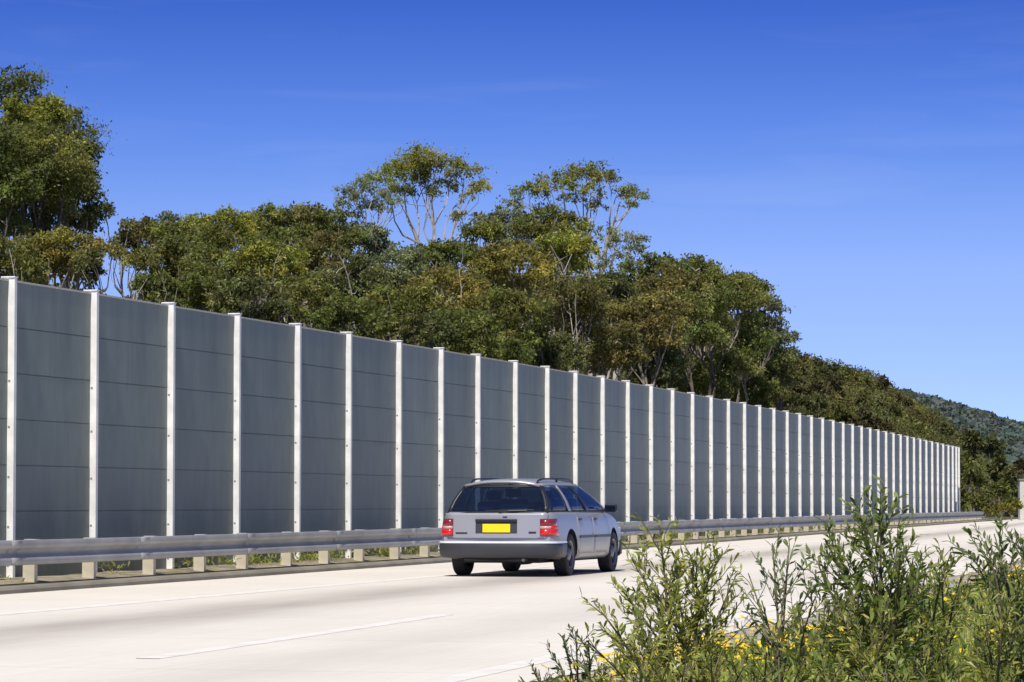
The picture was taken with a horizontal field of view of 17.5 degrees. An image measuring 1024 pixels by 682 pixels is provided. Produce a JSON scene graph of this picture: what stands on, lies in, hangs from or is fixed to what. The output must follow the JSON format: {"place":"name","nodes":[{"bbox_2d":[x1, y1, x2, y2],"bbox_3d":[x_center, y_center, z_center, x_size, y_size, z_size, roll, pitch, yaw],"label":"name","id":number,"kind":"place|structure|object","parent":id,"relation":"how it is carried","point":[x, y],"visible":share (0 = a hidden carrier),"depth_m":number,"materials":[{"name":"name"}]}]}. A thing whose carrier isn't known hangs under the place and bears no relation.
{"place":"outdoors","nodes":[
{"label":"outdoors","id":0,"kind":"place"},
{"bbox_2d":[0,517,1017,671],"bbox_3d":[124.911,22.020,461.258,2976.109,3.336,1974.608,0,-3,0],"label":"ground","id":1,"kind":"structure","parent":0,"point":[1003,518],"depth_m":50.34,"materials":[{"name":"soil"}]},
{"bbox_2d":[0,234,53,284],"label":"gum tree","id":2,"kind":"object","parent":1,"relation":"on","point":[23,267],"visible":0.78,"depth_m":80.27,"materials":[{"name":"green plant"}]},
{"bbox_2d":[0,115,72,272],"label":"gum tree","id":3,"kind":"object","parent":1,"relation":"on","point":[19,175],"visible":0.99,"depth_m":86.38,"materials":[{"name":"green plant"}]},
{"bbox_2d":[0,93,75,285],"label":"gum tree","id":4,"kind":"object","parent":1,"relation":"on","point":[47,104],"visible":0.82,"depth_m":89.83,"materials":[{"name":"green plant"}]},
{"bbox_2d":[0,188,87,270],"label":"gum tree","id":5,"kind":"object","parent":1,"relation":"on","point":[51,207],"visible":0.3,"depth_m":89.94,"materials":[{"name":"green plant"}]},
{"bbox_2d":[0,111,100,284],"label":"gum tree","id":6,"kind":"object","parent":1,"relation":"on","point":[64,157],"visible":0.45,"depth_m":88.18,"materials":[{"name":"green plant"}]},
{"bbox_2d":[4,223,113,289],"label":"gum tree","id":7,"kind":"object","parent":1,"relation":"on","point":[50,247],"visible":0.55,"depth_m":83.82,"materials":[{"name":"green plant"}]},
{"bbox_2d":[0,60,126,240],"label":"gum tree","id":8,"kind":"object","parent":1,"relation":"on","point":[21,83],"visible":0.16,"depth_m":92.47,"materials":[{"name":"green plant"}]},
{"bbox_2d":[47,124,107,288],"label":"gum tree","id":9,"kind":"object","parent":1,"relation":"on","point":[98,148],"visible":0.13,"depth_m":94.17,"materials":[{"name":"green plant"}]},
{"bbox_2d":[57,174,118,293],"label":"gum tree","id":10,"kind":"object","parent":1,"relation":"on","point":[92,193],"visible":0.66,"depth_m":94.09,"materials":[{"name":"green plant"}]},
{"bbox_2d":[70,245,107,293],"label":"gum tree","id":11,"kind":"object","parent":1,"relation":"on","point":[87,265],"visible":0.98,"depth_m":81.92,"materials":[{"name":"green plant"}]},
{"bbox_2d":[101,214,165,299],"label":"gum tree","id":12,"kind":"object","parent":1,"relation":"on","point":[131,235],"visible":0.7,"depth_m":112.16,"materials":[{"name":"green plant"}]},
{"bbox_2d":[127,267,183,302],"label":"gum tree","id":13,"kind":"object","parent":1,"relation":"on","point":[165,288],"visible":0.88,"depth_m":78.06,"materials":[{"name":"green plant"}]},
{"bbox_2d":[117,234,214,298],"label":"gum tree","id":14,"kind":"object","parent":1,"relation":"on","point":[164,251],"visible":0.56,"depth_m":99.52,"materials":[{"name":"green plant"}]},
{"bbox_2d":[140,218,241,310],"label":"gum tree","id":15,"kind":"object","parent":1,"relation":"on","point":[211,232],"visible":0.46,"depth_m":105.39,"materials":[{"name":"green plant"}]},
{"bbox_2d":[158,269,245,311],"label":"gum tree","id":16,"kind":"object","parent":1,"relation":"on","point":[196,284],"visible":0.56,"depth_m":79.91,"materials":[{"name":"green plant"}]},
{"bbox_2d":[152,203,267,311],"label":"gum tree","id":17,"kind":"object","parent":1,"relation":"on","point":[243,226],"visible":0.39,"depth_m":111.64,"materials":[{"name":"green plant"}]},
{"bbox_2d":[174,235,279,317],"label":"gum tree","id":18,"kind":"object","parent":1,"relation":"on","point":[226,258],"visible":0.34,"depth_m":96.29,"materials":[{"name":"green plant"}]},
{"bbox_2d":[201,268,298,323],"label":"gum tree","id":19,"kind":"object","parent":1,"relation":"on","point":[272,310],"visible":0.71,"depth_m":78.14,"materials":[{"name":"green plant"}]},
{"bbox_2d":[246,199,296,317],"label":"gum tree","id":20,"kind":"object","parent":1,"relation":"on","point":[271,212],"visible":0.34,"depth_m":115.67,"materials":[{"name":"green plant"}]},
{"bbox_2d":[233,237,319,316],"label":"gum tree","id":21,"kind":"object","parent":1,"relation":"on","point":[290,258],"visible":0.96,"depth_m":93.44,"materials":[{"name":"green plant"}]},
{"bbox_2d":[240,218,333,323],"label":"gum tree","id":22,"kind":"object","parent":1,"relation":"on","point":[286,234],"visible":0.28,"depth_m":105.73,"materials":[{"name":"green plant"}]},
{"bbox_2d":[274,200,334,326],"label":"gum tree","id":23,"kind":"object","parent":1,"relation":"on","point":[303,213],"visible":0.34,"depth_m":115.76,"materials":[{"name":"green plant"}]},
{"bbox_2d":[266,268,348,327],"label":"gum tree","id":24,"kind":"object","parent":1,"relation":"on","point":[300,290],"visible":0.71,"depth_m":80.33,"materials":[{"name":"green plant"}]},
{"bbox_2d":[291,225,355,326],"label":"gum tree","id":25,"kind":"object","parent":1,"relation":"on","point":[314,243],"visible":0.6,"depth_m":103.74,"materials":[{"name":"green plant"}]},
{"bbox_2d":[311,203,366,329],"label":"gum tree","id":26,"kind":"object","parent":1,"relation":"on","point":[321,214],"visible":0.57,"depth_m":111.44,"materials":[{"name":"green plant"}]},
{"bbox_2d":[301,290,401,339],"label":"gum tree","id":27,"kind":"object","parent":1,"relation":"on","point":[335,314],"visible":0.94,"depth_m":75.87,"materials":[{"name":"green plant"}]},
{"bbox_2d":[311,252,398,335],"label":"gum tree","id":28,"kind":"object","parent":1,"relation":"on","point":[351,271],"visible":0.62,"depth_m":92.05,"materials":[{"name":"green plant"}]},
{"bbox_2d":[327,170,409,291],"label":"gum tree","id":29,"kind":"object","parent":1,"relation":"on","point":[354,194],"visible":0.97,"depth_m":128.35,"materials":[{"name":"green plant"}]},
{"bbox_2d":[342,220,403,331],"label":"gum tree","id":30,"kind":"object","parent":1,"relation":"on","point":[379,235],"visible":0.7,"depth_m":112.35,"materials":[{"name":"green plant"}]},
{"bbox_2d":[352,245,428,340],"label":"gum tree","id":31,"kind":"object","parent":1,"relation":"on","point":[411,255],"visible":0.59,"depth_m":99.87,"materials":[{"name":"green plant"}]},
{"bbox_2d":[356,274,451,344],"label":"gum tree","id":32,"kind":"object","parent":1,"relation":"on","point":[407,297],"visible":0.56,"depth_m":81.62,"materials":[{"name":"green plant"}]},
{"bbox_2d":[353,138,496,291],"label":"gum tree","id":33,"kind":"object","parent":1,"relation":"on","point":[424,163],"visible":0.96,"depth_m":132.48,"materials":[{"name":"green plant"}]},
{"bbox_2d":[393,310,459,349],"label":"gum tree","id":34,"kind":"object","parent":1,"relation":"on","point":[439,333],"visible":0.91,"depth_m":73.67,"materials":[{"name":"green plant"}]},
{"bbox_2d":[395,235,477,301],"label":"gum tree","id":35,"kind":"object","parent":1,"relation":"on","point":[440,253],"visible":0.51,"depth_m":106.45,"materials":[{"name":"green plant"}]},
{"bbox_2d":[399,262,491,339],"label":"gum tree","id":36,"kind":"object","parent":1,"relation":"on","point":[459,284],"visible":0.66,"depth_m":91.92,"materials":[{"name":"green plant"}]},
{"bbox_2d":[417,303,506,356],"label":"gum tree","id":37,"kind":"object","parent":1,"relation":"on","point":[460,318],"visible":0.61,"depth_m":77.75,"materials":[{"name":"green plant"}]},
{"bbox_2d":[0,276,959,577],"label":"noise barrier","id":38,"kind":"object","parent":1,"relation":"on","point":[126,418],"visible":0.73,"depth_m":56.70,"materials":[{"name":"grey"}]},
{"bbox_2d":[450,216,512,353],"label":"gum tree","id":39,"kind":"object","parent":1,"relation":"on","point":[488,234],"visible":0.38,"depth_m":107.41,"materials":[{"name":"green plant"}]},
{"bbox_2d":[0,512,985,581],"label":"guardrail","id":40,"kind":"object","parent":1,"relation":"on","point":[30,555],"visible":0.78,"depth_m":50.88,"materials":[{"name":"metal"}]},
{"bbox_2d":[0,518,986,584],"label":"earth strip","id":41,"kind":"object","parent":1,"relation":"on","point":[72,577],"visible":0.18,"depth_m":49.55,"materials":[{"name":"soil"}]},
{"bbox_2d":[0,514,967,580],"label":"weeds","id":42,"kind":"object","parent":41,"relation":"on","point":[251,558],"visible":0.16,"depth_m":54.43,"materials":[{"name":"green plant"}]},
{"bbox_2d":[0,519,994,594],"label":"kerb","id":43,"kind":"structure","parent":1,"relation":"on","point":[80,584],"depth_m":49.69,"materials":[{"name":"concrete"}]},
{"bbox_2d":[466,204,542,303],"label":"gum tree","id":44,"kind":"object","parent":1,"relation":"on","point":[503,214],"visible":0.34,"depth_m":116.33,"materials":[{"name":"green plant"}]},
{"bbox_2d":[481,334,536,363],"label":"gum tree","id":45,"kind":"object","parent":1,"relation":"on","point":[513,349],"visible":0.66,"depth_m":79.45,"materials":[{"name":"green plant"}]},
{"bbox_2d":[472,283,558,348],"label":"gum tree","id":46,"kind":"object","parent":1,"relation":"on","point":[499,302],"visible":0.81,"depth_m":83.51,"materials":[{"name":"green plant"}]},
{"bbox_2d":[461,238,571,329],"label":"gum tree","id":47,"kind":"object","parent":1,"relation":"on","point":[520,252],"visible":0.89,"depth_m":97.92,"materials":[{"name":"green plant"}]},
{"bbox_2d":[501,201,594,336],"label":"gum tree","id":48,"kind":"object","parent":1,"relation":"on","point":[526,224],"visible":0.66,"depth_m":114.22,"materials":[{"name":"green plant"}]},
{"bbox_2d":[525,330,594,370],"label":"gum tree","id":49,"kind":"object","parent":1,"relation":"on","point":[552,351],"visible":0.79,"depth_m":85.68,"materials":[{"name":"green plant"}]},
{"bbox_2d":[531,227,604,363],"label":"gum tree","id":50,"kind":"object","parent":1,"relation":"on","point":[567,243],"visible":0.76,"depth_m":103.42,"materials":[{"name":"green plant"}]},
{"bbox_2d":[491,158,652,375],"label":"gum tree","id":51,"kind":"object","parent":1,"relation":"on","point":[596,175],"visible":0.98,"depth_m":128.22,"materials":[{"name":"green plant"}]},
{"bbox_2d":[530,271,617,372],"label":"gum tree","id":52,"kind":"object","parent":1,"relation":"on","point":[578,303],"visible":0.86,"depth_m":90.04,"materials":[{"name":"green plant"}]},
{"bbox_2d":[543,623,610,681],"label":"sapling","id":53,"kind":"object","parent":1,"relation":"on","point":[584,675],"visible":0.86,"depth_m":14.07,"materials":[{"name":"green plant"}]},
{"bbox_2d":[562,267,647,378],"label":"gum tree","id":54,"kind":"object","parent":1,"relation":"on","point":[620,287],"visible":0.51,"depth_m":98.39,"materials":[{"name":"green plant"}]},
{"bbox_2d":[571,317,654,380],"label":"gum tree","id":55,"kind":"object","parent":1,"relation":"on","point":[615,356],"visible":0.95,"depth_m":91.30,"materials":[{"name":"green plant"}]},
{"bbox_2d":[579,221,651,379],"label":"gum tree","id":56,"kind":"object","parent":1,"relation":"on","point":[635,239],"visible":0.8,"depth_m":124.17,"materials":[{"name":"green plant"}]},
{"bbox_2d":[575,582,698,681],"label":"sapling","id":57,"kind":"object","parent":1,"relation":"on","point":[618,640],"visible":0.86,"depth_m":13.59,"materials":[{"name":"green plant"}]},
{"bbox_2d":[604,290,696,386],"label":"gum tree","id":58,"kind":"object","parent":1,"relation":"on","point":[641,312],"visible":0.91,"depth_m":97.62,"materials":[{"name":"green plant"}]},
{"bbox_2d":[613,251,699,387],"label":"gum tree","id":59,"kind":"object","parent":1,"relation":"on","point":[628,264],"visible":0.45,"depth_m":112.10,"materials":[{"name":"green plant"}]},
{"bbox_2d":[623,337,696,388],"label":"gum tree","id":60,"kind":"object","parent":1,"relation":"on","point":[668,373],"visible":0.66,"depth_m":98.88,"materials":[{"name":"green plant"}]},
{"bbox_2d":[639,650,704,681],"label":"bush","id":61,"kind":"object","parent":1,"relation":"on","point":[654,667],"visible":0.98,"depth_m":12.88,"materials":[{"name":"green plant"}]},
{"bbox_2d":[634,261,724,392],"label":"gum tree","id":62,"kind":"object","parent":1,"relation":"on","point":[669,280],"visible":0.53,"depth_m":107.73,"materials":[{"name":"green plant"}]},
{"bbox_2d":[611,513,765,681],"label":"sapling","id":63,"kind":"object","parent":1,"relation":"on","point":[701,603],"visible":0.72,"depth_m":14.42,"materials":[{"name":"green plant"}]},
{"bbox_2d":[676,253,726,359],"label":"gum tree","id":64,"kind":"object","parent":1,"relation":"on","point":[708,265],"visible":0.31,"depth_m":113.85,"materials":[{"name":"green plant"}]},
{"bbox_2d":[663,283,746,397],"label":"gum tree","id":65,"kind":"object","parent":1,"relation":"on","point":[705,330],"visible":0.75,"depth_m":105.44,"materials":[{"name":"green plant"}]},
{"bbox_2d":[662,649,756,681],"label":"bush","id":66,"kind":"object","parent":1,"relation":"on","point":[719,675],"visible":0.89,"depth_m":12.87,"materials":[{"name":"green plant"}]},
{"bbox_2d":[663,344,768,400],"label":"gum tree","id":67,"kind":"object","parent":1,"relation":"on","point":[725,382],"visible":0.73,"depth_m":107.13,"materials":[{"name":"green plant"}]},
{"bbox_2d":[686,264,779,397],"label":"gum tree","id":68,"kind":"object","parent":1,"relation":"on","point":[751,300],"visible":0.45,"depth_m":111.58,"materials":[{"name":"green plant"}]},
{"bbox_2d":[704,309,780,403],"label":"gum tree","id":69,"kind":"object","parent":1,"relation":"on","point":[758,344],"visible":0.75,"depth_m":111.91,"materials":[{"name":"green plant"}]},
{"bbox_2d":[712,628,787,681],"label":"bush","id":70,"kind":"object","parent":1,"relation":"on","point":[762,675],"visible":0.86,"depth_m":12.96,"materials":[{"name":"green plant"}]},
{"bbox_2d":[725,373,787,407],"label":"gum tree","id":71,"kind":"object","parent":1,"relation":"on","point":[763,393],"visible":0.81,"depth_m":113.44,"materials":[{"name":"green plant"}]},
{"bbox_2d":[732,291,790,389],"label":"gum tree","id":72,"kind":"object","parent":1,"relation":"on","point":[772,324],"visible":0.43,"depth_m":115.70,"materials":[{"name":"green plant"}]},
{"bbox_2d":[518,562,1023,681],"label":"weeds","id":73,"kind":"object","parent":1,"relation":"on","point":[763,643],"visible":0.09,"depth_m":25.00,"materials":[{"name":"green plant"}]},
{"bbox_2d":[743,345,801,410],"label":"gum tree","id":74,"kind":"object","parent":1,"relation":"on","point":[783,363],"visible":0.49,"depth_m":116.92,"materials":[{"name":"green plant"}]},
{"bbox_2d":[727,523,836,681],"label":"sapling","id":75,"kind":"object","parent":1,"relation":"on","point":[780,654],"visible":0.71,"depth_m":15.00,"materials":[{"name":"green plant"}]},
{"bbox_2d":[541,560,1023,681],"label":"gravel shoulder","id":76,"kind":"object","parent":1,"relation":"on","point":[811,618],"visible":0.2,"depth_m":30.80},
{"bbox_2d":[541,564,1023,681],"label":"flowers","id":77,"kind":"object","parent":1,"relation":"on","point":[721,632],"visible":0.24,"depth_m":22.40,"materials":[{"name":"yellow plant"}]},
{"bbox_2d":[763,326,802,410],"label":"gum tree","id":78,"kind":"object","parent":1,"relation":"on","point":[787,336],"visible":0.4,"depth_m":117.90,"materials":[{"name":"green plant"}]},
{"bbox_2d":[749,643,820,681],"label":"bush","id":79,"kind":"object","parent":1,"relation":"on","point":[794,661],"visible":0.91,"depth_m":12.89,"materials":[{"name":"green plant"}]},
{"bbox_2d":[756,587,854,681],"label":"sapling","id":80,"kind":"object","parent":1,"relation":"on","point":[800,635],"visible":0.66,"depth_m":14.28,"materials":[{"name":"green plant"}]},
{"bbox_2d":[804,643,871,681],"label":"bush","id":81,"kind":"object","parent":1,"relation":"on","point":[830,668],"visible":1,"depth_m":12.89,"materials":[{"name":"green plant"}]},
{"bbox_2d":[801,582,924,681],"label":"sapling","id":82,"kind":"object","parent":1,"relation":"on","point":[854,646],"visible":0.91,"depth_m":13.56,"materials":[{"name":"green plant"}]},
{"bbox_2d":[719,579,1023,681],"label":"grass","id":83,"kind":"structure","parent":1,"relation":"on","point":[961,660],"depth_m":20.14,"materials":[{"name":"green plant"}]},
{"bbox_2d":[847,650,919,681],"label":"bush","id":84,"kind":"object","parent":1,"relation":"on","point":[905,673],"visible":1,"depth_m":13.03,"materials":[{"name":"green plant"}]},
{"bbox_2d":[794,474,974,681],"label":"sapling","id":85,"kind":"object","parent":1,"relation":"on","point":[913,578],"visible":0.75,"depth_m":13.99,"materials":[{"name":"green plant"}]},
{"bbox_2d":[862,544,978,681],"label":"sapling","id":86,"kind":"object","parent":1,"relation":"on","point":[919,656],"visible":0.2,"depth_m":15.13,"materials":[{"name":"green plant"}]},
{"bbox_2d":[897,538,989,681],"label":"sapling","id":87,"kind":"object","parent":1,"relation":"on","point":[943,640],"visible":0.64,"depth_m":14.46,"materials":[{"name":"green plant"}]},
{"bbox_2d":[960,428,984,511],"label":"gum tree","id":88,"kind":"object","parent":1,"relation":"on","point":[973,441],"visible":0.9,"depth_m":204.88,"materials":[{"name":"green plant"}]},
{"bbox_2d":[961,466,989,511],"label":"tree","id":89,"kind":"object","parent":1,"relation":"on","point":[972,474],"visible":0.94,"depth_m":187.73,"materials":[{"name":"green plant"}]},
{"bbox_2d":[942,504,1023,681],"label":"sapling","id":90,"kind":"object","parent":1,"relation":"on","point":[994,574],"visible":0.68,"depth_m":13.79,"materials":[{"name":"green plant"}]},
{"bbox_2d":[949,582,1023,681],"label":"sapling","id":91,"kind":"object","parent":1,"relation":"on","point":[1002,638],"visible":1,"depth_m":13.12,"materials":[{"name":"green plant"}]},
{"bbox_2d":[977,431,1008,505],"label":"gum tree","id":92,"kind":"object","parent":1,"relation":"on","point":[992,447],"visible":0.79,"depth_m":211.51,"materials":[{"name":"green plant"}]},
{"bbox_2d":[982,449,1010,514],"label":"gum tree","id":93,"kind":"object","parent":1,"relation":"on","point":[994,467],"visible":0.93,"depth_m":205.47,"materials":[{"name":"green plant"}]},
{"bbox_2d":[981,481,1013,519],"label":"tree","id":94,"kind":"object","parent":1,"relation":"on","point":[1001,489],"visible":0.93,"depth_m":183.72,"materials":[{"name":"green plant"}]},
{"bbox_2d":[998,465,1022,516],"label":"gum tree","id":95,"kind":"object","parent":1,"relation":"on","point":[1011,471],"visible":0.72,"depth_m":203.79,"materials":[{"name":"green plant"}]},
{"bbox_2d":[0,519,1023,681],"bbox_3d":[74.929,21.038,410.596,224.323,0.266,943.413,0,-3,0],"label":"road","id":96,"kind":"structure","parent":0,"point":[498,618],"depth_m":32.53,"materials":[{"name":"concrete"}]},
{"bbox_2d":[0,521,1021,614],"bbox_3d":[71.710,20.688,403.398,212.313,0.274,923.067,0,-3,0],"label":"edge line","id":97,"kind":"object","parent":96,"relation":"on","point":[98,605],"visible":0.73,"depth_m":43.11,"materials":[{"name":"paint"}]},
{"bbox_2d":[439,478,621,575],"bbox_3d":[0.387,2.841,51.226,2.160,1.457,5.055,-1,-3,15],"label":"station wagon","id":98,"kind":"object","parent":96,"relation":"on","point":[563,535],"visible":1,"depth_m":49.13,"materials":[{"name":"paint"}]},
{"bbox_2d":[136,533,1007,658],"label":"lane line","id":99,"kind":"object","parent":96,"relation":"on","point":[196,651],"visible":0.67,"depth_m":27.92,"materials":[{"name":"paint"}]},
{"bbox_2d":[422,554,1019,681],"bbox_3d":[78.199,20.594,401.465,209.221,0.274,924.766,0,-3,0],"label":"edge line","id":100,"kind":"object","parent":96,"relation":"on","point":[460,677],"visible":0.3,"depth_m":24.16,"materials":[{"name":"paint"}]},
{"bbox_2d":[0,0,1023,420],"label":"sky","id":101,"kind":"structure","parent":0,"point":[865,158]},
{"bbox_2d":[250,293,1017,516],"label":"hill","id":102,"kind":"structure","parent":0,"point":[1006,514],"depth_m":206.76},
{"bbox_2d":[49,258,1023,503],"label":"undergrowth","id":103,"kind":"object","parent":102,"relation":"on","point":[931,430],"visible":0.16,"depth_m":273.00,"materials":[{"name":"plant"}]},
{"bbox_2d":[808,372,844,402],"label":"hill tree","id":104,"kind":"object","parent":102,"relation":"on","point":[837,379],"visible":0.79,"depth_m":262.05,"materials":[{"name":"green plant"}]},
{"bbox_2d":[814,401,851,421],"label":"hill tree","id":105,"kind":"object","parent":102,"relation":"on","point":[836,416],"visible":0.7,"depth_m":239.74,"materials":[{"name":"green plant"}]},
{"bbox_3d":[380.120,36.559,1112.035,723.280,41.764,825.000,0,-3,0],"label":"far hill","id":106,"kind":"structure","parent":0,"visible":0},
{"bbox_2d":[898,388,1023,476],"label":"hillside forest","id":107,"kind":"object","parent":106,"relation":"on","point":[984,423],"visible":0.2,"depth_m":1054.05,"materials":[{"name":"plant"}]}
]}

